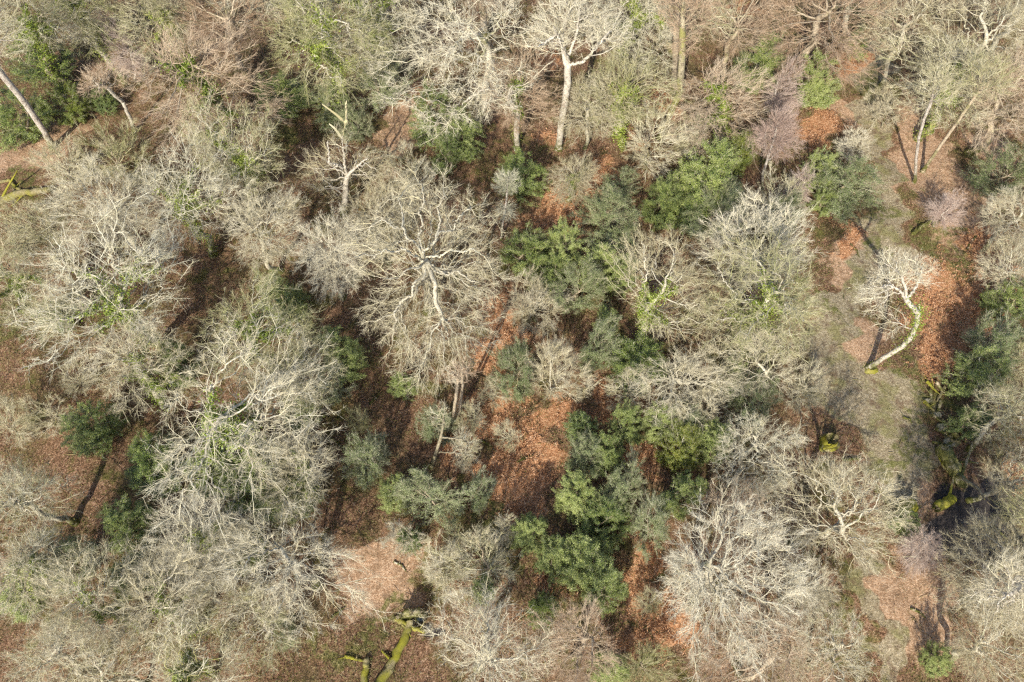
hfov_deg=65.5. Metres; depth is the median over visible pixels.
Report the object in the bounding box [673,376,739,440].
bare shrub
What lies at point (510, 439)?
bare shrub
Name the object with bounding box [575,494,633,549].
holly tree
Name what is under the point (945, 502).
fallen log
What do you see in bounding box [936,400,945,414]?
dead branch
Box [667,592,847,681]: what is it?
bare ash tree
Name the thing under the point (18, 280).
bare oak tree
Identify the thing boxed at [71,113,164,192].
bare shrub
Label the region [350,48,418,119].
tree
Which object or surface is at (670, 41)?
bare oak tree
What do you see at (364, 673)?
fallen log
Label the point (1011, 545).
bare beech tree
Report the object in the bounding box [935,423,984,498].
broken trunk
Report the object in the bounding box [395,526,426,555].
holly tree
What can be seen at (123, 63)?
birch tree
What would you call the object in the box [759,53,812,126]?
bare shrub
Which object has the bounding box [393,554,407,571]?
fallen branch
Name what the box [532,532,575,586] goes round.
holly tree
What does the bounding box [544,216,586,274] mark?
holly tree
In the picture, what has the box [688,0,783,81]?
bare ash tree
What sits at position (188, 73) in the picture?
bare ash tree
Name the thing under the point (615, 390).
bare shrub
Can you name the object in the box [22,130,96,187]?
bare shrub
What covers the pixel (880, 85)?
bare oak tree
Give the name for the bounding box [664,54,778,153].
bare ash tree
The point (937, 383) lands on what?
dead branch
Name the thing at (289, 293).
holly tree
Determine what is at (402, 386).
holly tree
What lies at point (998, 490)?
bare oak tree
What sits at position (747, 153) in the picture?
holly tree
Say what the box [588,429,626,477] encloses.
holly tree
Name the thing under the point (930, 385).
dead branch
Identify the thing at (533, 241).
holly tree
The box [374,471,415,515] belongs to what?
holly tree
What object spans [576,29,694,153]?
bare oak tree
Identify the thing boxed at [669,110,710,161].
bare shrub
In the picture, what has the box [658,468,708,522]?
holly tree
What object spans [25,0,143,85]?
bare oak tree
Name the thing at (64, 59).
holly tree
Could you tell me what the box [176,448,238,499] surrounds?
holly tree
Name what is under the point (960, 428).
holly tree
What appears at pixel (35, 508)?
bare oak tree
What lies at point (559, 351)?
bare shrub
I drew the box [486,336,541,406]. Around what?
evergreen thicket tree
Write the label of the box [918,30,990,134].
bare tree
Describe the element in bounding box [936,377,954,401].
dead branch
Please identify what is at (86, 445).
holly tree
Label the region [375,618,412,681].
fallen log
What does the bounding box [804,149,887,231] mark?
evergreen thicket tree
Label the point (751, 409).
evergreen thicket tree
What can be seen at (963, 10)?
bare oak tree
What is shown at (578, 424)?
holly tree
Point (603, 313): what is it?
holly tree
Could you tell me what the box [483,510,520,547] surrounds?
bare shrub
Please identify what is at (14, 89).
bare tree
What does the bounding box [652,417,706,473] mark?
holly tree
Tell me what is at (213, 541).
bare beech tree
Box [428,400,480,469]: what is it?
mossy leaning tree
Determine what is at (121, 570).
holly tree
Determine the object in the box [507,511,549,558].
holly tree
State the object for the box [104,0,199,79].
bare oak tree
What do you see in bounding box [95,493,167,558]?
holly tree
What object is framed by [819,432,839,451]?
tree stump
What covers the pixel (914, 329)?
leaning tree
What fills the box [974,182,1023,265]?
bare beech tree
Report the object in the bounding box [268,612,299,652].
evergreen thicket tree
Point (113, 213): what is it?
bare beech tree
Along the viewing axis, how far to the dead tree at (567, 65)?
92.14 m
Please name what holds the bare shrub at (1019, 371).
on the ground
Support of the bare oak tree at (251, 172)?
on the ground
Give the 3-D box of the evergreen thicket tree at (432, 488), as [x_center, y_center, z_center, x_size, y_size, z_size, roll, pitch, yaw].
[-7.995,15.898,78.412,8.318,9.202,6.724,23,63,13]
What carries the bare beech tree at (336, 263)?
on the ground
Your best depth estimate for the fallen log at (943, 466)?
84.69 m
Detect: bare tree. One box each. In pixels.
[0,0,57,149]
[77,53,137,132]
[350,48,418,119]
[651,0,721,142]
[654,0,699,95]
[908,54,969,183]
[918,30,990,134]
[920,46,1023,172]
[955,545,1023,649]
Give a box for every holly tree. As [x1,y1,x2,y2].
[0,84,58,154]
[0,570,52,623]
[1,18,81,91]
[45,78,95,127]
[58,397,130,460]
[90,84,120,115]
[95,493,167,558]
[103,547,164,599]
[124,428,186,500]
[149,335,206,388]
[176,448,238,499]
[222,517,268,576]
[251,68,315,122]
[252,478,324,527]
[253,267,313,329]
[277,391,324,431]
[314,324,371,387]
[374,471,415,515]
[386,371,422,403]
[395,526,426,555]
[407,78,455,150]
[428,128,462,179]
[440,101,487,164]
[469,571,497,606]
[492,146,553,210]
[496,219,557,279]
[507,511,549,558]
[525,252,569,300]
[526,589,562,630]
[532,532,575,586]
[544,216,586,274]
[549,530,620,598]
[551,467,602,526]
[561,409,602,442]
[569,240,622,292]
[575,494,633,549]
[580,561,630,619]
[587,650,630,681]
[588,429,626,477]
[592,303,618,342]
[604,251,640,298]
[604,330,675,395]
[606,398,647,448]
[637,173,684,232]
[637,400,676,445]
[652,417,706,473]
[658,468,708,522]
[663,133,744,219]
[672,183,711,234]
[683,417,736,467]
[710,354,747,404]
[726,128,756,179]
[728,28,790,95]
[787,47,844,109]
[797,145,841,193]
[805,182,838,218]
[844,25,869,62]
[884,507,922,536]
[916,637,958,679]
[931,344,1016,400]
[942,400,994,440]
[972,273,1023,321]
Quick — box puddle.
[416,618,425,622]
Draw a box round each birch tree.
[94,6,148,85]
[491,167,521,240]
[747,103,806,189]
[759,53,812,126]
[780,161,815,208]
[892,521,952,580]
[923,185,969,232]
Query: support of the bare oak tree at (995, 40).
on the ground
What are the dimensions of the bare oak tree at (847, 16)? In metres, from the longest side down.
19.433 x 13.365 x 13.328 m
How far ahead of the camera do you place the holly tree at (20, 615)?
74.89 m
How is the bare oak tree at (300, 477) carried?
on the ground
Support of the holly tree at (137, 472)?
on the ground
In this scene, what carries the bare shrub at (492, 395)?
on the ground
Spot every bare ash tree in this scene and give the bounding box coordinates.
[115,2,294,173]
[161,0,289,81]
[449,0,517,40]
[477,37,570,143]
[509,591,622,681]
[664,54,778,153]
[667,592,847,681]
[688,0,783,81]
[700,474,790,566]
[750,0,917,97]
[964,41,1023,157]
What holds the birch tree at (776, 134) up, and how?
on the ground
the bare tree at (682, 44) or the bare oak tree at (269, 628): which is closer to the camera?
the bare oak tree at (269, 628)
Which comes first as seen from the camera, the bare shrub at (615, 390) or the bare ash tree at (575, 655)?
the bare ash tree at (575, 655)
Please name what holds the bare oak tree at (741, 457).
on the ground
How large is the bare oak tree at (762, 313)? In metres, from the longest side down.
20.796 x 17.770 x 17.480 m
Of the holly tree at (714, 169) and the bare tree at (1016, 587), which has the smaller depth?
the bare tree at (1016, 587)
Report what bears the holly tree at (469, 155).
on the ground
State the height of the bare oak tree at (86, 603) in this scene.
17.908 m
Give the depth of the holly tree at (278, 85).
107.59 m
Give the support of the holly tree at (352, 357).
on the ground
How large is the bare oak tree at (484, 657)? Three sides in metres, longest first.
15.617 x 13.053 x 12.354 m
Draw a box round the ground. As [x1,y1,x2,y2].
[0,0,1023,681]
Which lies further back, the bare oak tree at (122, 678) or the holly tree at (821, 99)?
the holly tree at (821, 99)
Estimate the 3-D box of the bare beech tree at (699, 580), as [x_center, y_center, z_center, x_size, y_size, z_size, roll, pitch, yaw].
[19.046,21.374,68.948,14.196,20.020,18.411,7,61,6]
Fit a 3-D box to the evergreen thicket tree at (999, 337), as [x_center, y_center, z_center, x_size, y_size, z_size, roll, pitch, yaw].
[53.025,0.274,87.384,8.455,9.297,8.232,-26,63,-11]
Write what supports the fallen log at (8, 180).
on the ground
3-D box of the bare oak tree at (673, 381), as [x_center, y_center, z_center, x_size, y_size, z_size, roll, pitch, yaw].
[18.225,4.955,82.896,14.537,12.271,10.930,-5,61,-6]
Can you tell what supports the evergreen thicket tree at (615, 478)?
on the ground
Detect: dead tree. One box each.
[457,56,536,151]
[513,0,638,151]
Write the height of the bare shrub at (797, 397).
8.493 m
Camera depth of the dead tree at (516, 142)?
99.79 m
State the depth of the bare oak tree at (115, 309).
81.75 m
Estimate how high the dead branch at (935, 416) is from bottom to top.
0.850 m
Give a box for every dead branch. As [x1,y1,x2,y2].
[919,385,937,405]
[922,400,935,411]
[924,375,937,392]
[928,410,943,421]
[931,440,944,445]
[934,427,949,435]
[935,381,946,396]
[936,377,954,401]
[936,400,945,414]
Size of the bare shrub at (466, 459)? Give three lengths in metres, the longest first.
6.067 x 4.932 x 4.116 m
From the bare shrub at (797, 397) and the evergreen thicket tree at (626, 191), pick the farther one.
the evergreen thicket tree at (626, 191)
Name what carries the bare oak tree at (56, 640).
on the ground
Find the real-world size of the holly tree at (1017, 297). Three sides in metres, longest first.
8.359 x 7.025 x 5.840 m
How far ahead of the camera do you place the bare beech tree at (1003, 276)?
89.68 m
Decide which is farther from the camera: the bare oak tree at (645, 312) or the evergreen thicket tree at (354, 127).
the evergreen thicket tree at (354, 127)
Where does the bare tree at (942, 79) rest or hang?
on the ground
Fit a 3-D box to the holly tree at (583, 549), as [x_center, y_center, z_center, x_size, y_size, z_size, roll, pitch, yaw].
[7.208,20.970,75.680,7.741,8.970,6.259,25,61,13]
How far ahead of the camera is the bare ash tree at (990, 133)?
99.57 m
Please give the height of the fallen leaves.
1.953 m
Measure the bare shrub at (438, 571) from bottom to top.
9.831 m
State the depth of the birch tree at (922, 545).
76.79 m
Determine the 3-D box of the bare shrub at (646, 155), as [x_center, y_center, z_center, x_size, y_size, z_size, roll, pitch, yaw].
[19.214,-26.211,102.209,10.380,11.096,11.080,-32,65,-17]
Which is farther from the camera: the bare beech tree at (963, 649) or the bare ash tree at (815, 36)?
the bare ash tree at (815, 36)
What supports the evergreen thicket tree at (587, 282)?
on the ground
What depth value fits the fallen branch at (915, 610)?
76.91 m
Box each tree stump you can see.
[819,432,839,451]
[865,363,877,373]
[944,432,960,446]
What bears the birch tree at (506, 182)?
on the ground
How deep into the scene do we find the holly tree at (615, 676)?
71.15 m
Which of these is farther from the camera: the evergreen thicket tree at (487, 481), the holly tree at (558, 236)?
the holly tree at (558, 236)
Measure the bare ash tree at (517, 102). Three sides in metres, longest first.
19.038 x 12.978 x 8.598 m
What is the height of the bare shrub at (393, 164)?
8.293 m
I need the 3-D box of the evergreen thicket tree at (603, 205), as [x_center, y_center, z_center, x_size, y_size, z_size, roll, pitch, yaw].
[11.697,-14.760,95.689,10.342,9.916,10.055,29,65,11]
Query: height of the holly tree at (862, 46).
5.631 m
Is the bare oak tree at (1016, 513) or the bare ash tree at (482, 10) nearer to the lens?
the bare oak tree at (1016, 513)
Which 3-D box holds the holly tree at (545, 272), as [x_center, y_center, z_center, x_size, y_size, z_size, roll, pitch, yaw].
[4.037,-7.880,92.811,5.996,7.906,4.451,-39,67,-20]
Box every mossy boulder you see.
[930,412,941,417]
[936,423,947,430]
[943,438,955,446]
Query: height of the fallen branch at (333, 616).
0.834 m
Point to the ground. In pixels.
(880, 404)
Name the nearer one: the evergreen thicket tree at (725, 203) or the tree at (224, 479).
the tree at (224, 479)
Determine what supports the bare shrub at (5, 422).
on the ground
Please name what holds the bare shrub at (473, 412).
on the ground
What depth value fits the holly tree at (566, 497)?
76.93 m
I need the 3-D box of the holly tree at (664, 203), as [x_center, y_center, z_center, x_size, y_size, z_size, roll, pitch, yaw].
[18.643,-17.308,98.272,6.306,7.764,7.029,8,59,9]
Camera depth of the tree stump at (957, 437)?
85.63 m
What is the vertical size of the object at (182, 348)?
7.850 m
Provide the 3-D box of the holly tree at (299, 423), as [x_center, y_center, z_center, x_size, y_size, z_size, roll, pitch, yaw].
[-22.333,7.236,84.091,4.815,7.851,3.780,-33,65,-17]
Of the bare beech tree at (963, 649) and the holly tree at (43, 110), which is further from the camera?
the holly tree at (43, 110)
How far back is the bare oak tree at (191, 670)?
66.93 m
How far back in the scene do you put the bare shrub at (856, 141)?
103.47 m
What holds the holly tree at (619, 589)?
on the ground
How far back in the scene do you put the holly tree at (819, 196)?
99.65 m
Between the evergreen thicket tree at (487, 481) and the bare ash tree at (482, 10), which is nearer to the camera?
the evergreen thicket tree at (487, 481)
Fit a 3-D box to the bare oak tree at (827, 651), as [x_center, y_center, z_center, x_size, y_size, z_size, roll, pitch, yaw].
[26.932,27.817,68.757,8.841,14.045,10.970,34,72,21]
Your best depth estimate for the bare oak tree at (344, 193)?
95.48 m
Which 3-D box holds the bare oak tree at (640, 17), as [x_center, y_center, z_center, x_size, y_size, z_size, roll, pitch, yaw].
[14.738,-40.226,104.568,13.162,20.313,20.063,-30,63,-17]
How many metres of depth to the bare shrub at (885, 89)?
106.93 m
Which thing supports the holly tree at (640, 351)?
on the ground
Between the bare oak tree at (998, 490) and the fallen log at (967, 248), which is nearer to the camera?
the bare oak tree at (998, 490)
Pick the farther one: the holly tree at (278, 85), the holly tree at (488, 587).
the holly tree at (278, 85)
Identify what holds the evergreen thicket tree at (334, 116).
on the ground
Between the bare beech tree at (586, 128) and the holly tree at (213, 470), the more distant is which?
the bare beech tree at (586, 128)
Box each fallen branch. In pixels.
[330,607,344,618]
[369,391,379,404]
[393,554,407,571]
[480,439,497,451]
[910,608,925,617]
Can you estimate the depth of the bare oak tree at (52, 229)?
88.82 m
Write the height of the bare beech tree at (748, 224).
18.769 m
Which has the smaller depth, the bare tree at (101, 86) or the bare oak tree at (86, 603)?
the bare oak tree at (86, 603)
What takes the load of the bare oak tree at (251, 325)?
on the ground
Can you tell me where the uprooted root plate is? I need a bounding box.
[389,607,435,623]
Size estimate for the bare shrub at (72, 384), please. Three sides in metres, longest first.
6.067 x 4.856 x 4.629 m
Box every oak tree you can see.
[0,0,115,94]
[0,186,86,279]
[0,241,83,336]
[0,454,89,552]
[0,524,78,637]
[0,606,120,681]
[3,187,199,382]
[12,530,168,650]
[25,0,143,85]
[42,613,185,681]
[78,303,219,423]
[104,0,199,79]
[124,112,257,258]
[138,302,344,617]
[141,604,260,681]
[166,84,291,215]
[187,261,330,405]
[195,500,403,640]
[198,570,306,680]
[202,0,294,44]
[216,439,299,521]
[237,326,346,419]
[252,421,340,532]
[255,0,404,127]
[286,100,397,216]
[297,0,432,91]
[336,158,520,403]
[343,0,557,144]
[410,570,568,681]
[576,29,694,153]
[581,0,688,95]
[597,218,751,358]
[627,333,754,429]
[637,0,751,56]
[672,223,831,372]
[688,320,814,400]
[708,406,811,513]
[736,442,924,579]
[775,596,882,681]
[832,0,895,42]
[854,0,961,90]
[873,15,1003,141]
[903,0,1023,84]
[962,374,1023,461]
[965,435,1023,509]
[982,0,1023,56]
[987,460,1023,571]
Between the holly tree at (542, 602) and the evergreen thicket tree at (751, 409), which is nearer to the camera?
the holly tree at (542, 602)
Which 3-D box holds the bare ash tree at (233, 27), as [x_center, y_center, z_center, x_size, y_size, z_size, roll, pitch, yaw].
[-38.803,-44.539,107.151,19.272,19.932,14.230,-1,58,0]
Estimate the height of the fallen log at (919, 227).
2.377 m
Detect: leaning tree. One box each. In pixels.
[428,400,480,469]
[845,244,943,369]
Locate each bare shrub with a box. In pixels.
[0,206,41,265]
[0,390,40,450]
[10,389,74,442]
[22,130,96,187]
[54,354,98,399]
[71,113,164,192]
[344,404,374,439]
[377,517,425,560]
[379,139,430,191]
[417,532,479,609]
[423,521,525,610]
[450,425,481,473]
[453,397,485,439]
[471,372,511,409]
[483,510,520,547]
[490,418,521,452]
[498,264,576,341]
[518,332,603,403]
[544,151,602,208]
[599,363,648,412]
[619,637,686,681]
[620,85,702,182]
[631,585,665,619]
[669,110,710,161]
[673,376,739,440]
[743,159,806,234]
[781,359,832,418]
[830,122,878,163]
[860,81,903,131]
[986,339,1023,394]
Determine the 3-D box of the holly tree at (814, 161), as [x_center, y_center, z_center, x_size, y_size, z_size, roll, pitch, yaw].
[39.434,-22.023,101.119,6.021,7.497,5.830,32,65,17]
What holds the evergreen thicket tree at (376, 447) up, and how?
on the ground
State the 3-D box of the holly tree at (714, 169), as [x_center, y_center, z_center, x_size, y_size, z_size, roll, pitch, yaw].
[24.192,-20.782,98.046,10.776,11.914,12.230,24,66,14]
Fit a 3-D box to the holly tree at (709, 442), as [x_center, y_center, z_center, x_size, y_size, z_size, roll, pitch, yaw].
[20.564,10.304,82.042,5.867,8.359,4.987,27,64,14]
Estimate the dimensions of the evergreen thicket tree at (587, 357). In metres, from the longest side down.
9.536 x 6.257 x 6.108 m
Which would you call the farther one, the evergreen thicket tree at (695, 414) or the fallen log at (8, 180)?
the fallen log at (8, 180)
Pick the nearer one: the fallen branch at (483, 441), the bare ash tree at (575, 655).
the bare ash tree at (575, 655)
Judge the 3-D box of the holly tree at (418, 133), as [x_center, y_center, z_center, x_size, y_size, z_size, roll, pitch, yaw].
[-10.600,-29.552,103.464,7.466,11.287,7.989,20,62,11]
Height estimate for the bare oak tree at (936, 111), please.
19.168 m
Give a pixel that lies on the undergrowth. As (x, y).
(542, 396)
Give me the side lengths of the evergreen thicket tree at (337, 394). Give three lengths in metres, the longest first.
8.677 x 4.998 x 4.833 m
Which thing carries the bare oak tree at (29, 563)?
on the ground
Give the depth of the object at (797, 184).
98.78 m
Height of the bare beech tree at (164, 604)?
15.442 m
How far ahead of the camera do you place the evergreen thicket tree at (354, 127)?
105.20 m
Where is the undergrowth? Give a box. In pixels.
[0,0,1023,681]
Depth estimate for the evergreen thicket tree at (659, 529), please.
76.98 m
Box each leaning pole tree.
[437,358,471,430]
[454,355,481,427]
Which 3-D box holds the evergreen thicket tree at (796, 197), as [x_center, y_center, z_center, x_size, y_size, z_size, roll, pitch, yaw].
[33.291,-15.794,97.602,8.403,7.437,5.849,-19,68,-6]
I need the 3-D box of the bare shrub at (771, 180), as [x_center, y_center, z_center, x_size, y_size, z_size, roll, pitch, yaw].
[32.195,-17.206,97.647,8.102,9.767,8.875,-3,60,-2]
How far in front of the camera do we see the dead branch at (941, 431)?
86.21 m
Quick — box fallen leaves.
[126,0,1023,667]
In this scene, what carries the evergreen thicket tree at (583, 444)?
on the ground
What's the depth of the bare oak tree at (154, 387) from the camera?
80.83 m
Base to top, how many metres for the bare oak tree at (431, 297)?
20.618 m
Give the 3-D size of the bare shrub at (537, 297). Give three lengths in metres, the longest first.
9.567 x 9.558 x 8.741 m
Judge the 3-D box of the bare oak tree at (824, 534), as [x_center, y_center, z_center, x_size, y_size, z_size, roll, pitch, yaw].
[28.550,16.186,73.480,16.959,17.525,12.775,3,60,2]
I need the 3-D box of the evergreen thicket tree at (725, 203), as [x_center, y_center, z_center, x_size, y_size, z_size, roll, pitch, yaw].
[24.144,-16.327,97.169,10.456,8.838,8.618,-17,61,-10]
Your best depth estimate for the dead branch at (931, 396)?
88.03 m
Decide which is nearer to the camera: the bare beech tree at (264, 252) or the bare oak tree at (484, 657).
the bare oak tree at (484, 657)
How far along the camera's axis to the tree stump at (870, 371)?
89.93 m
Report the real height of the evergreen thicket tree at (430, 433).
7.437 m
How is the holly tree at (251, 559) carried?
on the ground
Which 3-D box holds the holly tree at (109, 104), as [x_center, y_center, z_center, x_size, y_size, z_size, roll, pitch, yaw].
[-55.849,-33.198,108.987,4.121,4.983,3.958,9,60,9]
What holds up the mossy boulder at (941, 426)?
on the ground
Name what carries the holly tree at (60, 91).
on the ground
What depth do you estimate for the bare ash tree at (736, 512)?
73.85 m
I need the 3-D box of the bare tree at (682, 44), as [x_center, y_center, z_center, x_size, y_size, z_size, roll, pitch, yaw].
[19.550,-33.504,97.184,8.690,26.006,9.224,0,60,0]
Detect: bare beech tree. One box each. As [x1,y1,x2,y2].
[27,145,165,260]
[102,522,226,651]
[135,482,260,600]
[220,180,311,280]
[285,203,370,304]
[336,165,426,264]
[548,63,626,149]
[649,475,826,681]
[681,182,827,306]
[772,545,843,631]
[929,501,1023,635]
[941,586,1023,681]
[969,230,1023,300]
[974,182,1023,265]
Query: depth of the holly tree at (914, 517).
79.30 m
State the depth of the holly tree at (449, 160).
101.42 m
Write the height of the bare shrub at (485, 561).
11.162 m
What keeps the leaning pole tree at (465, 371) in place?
on the ground
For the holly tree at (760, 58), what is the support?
on the ground
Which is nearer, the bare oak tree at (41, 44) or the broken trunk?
the broken trunk
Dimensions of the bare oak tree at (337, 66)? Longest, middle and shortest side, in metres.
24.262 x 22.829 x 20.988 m
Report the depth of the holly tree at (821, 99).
106.89 m
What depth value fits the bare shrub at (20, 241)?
96.74 m
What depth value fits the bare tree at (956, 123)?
92.06 m
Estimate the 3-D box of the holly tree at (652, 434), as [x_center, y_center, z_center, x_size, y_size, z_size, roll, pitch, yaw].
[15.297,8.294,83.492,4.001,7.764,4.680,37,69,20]
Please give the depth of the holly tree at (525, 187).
99.09 m
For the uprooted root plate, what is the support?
on the ground
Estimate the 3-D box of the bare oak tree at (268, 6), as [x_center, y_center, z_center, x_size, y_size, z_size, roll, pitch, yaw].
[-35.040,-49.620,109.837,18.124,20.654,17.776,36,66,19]
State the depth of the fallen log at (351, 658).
74.95 m
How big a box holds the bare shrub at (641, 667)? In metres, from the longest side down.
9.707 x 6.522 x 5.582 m
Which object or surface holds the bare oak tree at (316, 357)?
on the ground
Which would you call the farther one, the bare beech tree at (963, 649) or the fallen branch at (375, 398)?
the fallen branch at (375, 398)
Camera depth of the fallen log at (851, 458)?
84.91 m
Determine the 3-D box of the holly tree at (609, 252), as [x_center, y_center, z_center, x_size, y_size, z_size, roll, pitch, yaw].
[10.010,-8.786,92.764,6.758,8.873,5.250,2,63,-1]
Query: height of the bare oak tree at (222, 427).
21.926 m
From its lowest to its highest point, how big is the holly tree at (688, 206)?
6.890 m
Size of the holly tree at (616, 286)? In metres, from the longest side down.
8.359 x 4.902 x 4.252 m
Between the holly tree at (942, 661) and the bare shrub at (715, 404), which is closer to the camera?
the holly tree at (942, 661)
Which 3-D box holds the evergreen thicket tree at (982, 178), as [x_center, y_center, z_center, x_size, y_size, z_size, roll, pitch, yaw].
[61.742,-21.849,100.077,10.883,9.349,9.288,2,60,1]
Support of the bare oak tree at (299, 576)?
on the ground
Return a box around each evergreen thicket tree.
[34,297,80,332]
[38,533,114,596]
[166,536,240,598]
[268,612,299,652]
[310,75,353,137]
[310,359,358,406]
[334,102,375,143]
[338,426,392,489]
[385,464,477,531]
[413,401,459,444]
[467,464,500,514]
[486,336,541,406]
[547,253,611,317]
[560,425,604,479]
[567,182,641,257]
[577,314,624,374]
[591,446,647,523]
[597,164,642,211]
[626,488,672,565]
[651,400,704,447]
[678,169,755,244]
[719,360,784,431]
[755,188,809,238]
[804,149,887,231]
[952,305,1023,379]
[957,139,1023,199]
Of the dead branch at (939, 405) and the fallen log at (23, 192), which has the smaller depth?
the dead branch at (939, 405)
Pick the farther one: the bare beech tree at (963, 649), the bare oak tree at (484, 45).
the bare oak tree at (484, 45)
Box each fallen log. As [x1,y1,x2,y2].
[0,170,52,206]
[0,176,20,189]
[339,654,362,661]
[360,657,369,681]
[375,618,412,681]
[392,616,425,636]
[843,457,861,465]
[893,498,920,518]
[911,219,932,234]
[932,468,956,511]
[938,457,947,472]
[966,235,976,249]
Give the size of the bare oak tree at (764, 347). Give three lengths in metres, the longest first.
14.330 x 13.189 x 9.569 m
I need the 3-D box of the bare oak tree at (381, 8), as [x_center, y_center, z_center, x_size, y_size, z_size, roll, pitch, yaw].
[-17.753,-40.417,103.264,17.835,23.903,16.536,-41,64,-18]
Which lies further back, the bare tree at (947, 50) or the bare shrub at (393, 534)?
the bare tree at (947, 50)
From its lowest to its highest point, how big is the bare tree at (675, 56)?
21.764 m
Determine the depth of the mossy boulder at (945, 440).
85.68 m
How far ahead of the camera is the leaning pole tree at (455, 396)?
76.58 m
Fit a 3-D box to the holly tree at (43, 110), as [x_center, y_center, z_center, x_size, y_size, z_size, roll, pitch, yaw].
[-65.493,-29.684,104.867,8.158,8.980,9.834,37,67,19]
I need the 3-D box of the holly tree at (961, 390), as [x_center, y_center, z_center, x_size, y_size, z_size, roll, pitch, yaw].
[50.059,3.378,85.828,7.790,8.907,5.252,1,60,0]
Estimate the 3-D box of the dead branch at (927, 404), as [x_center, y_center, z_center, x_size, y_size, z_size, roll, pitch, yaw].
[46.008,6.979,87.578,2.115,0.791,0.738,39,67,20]
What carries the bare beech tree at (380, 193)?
on the ground
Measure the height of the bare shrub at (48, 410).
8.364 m
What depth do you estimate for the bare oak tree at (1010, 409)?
78.55 m
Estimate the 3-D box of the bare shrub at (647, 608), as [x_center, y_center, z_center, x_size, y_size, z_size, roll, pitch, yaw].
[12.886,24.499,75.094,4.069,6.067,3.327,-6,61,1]
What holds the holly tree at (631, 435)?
on the ground
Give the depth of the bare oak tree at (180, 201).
89.00 m
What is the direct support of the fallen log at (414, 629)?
on the ground
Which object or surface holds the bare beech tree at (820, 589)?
on the ground

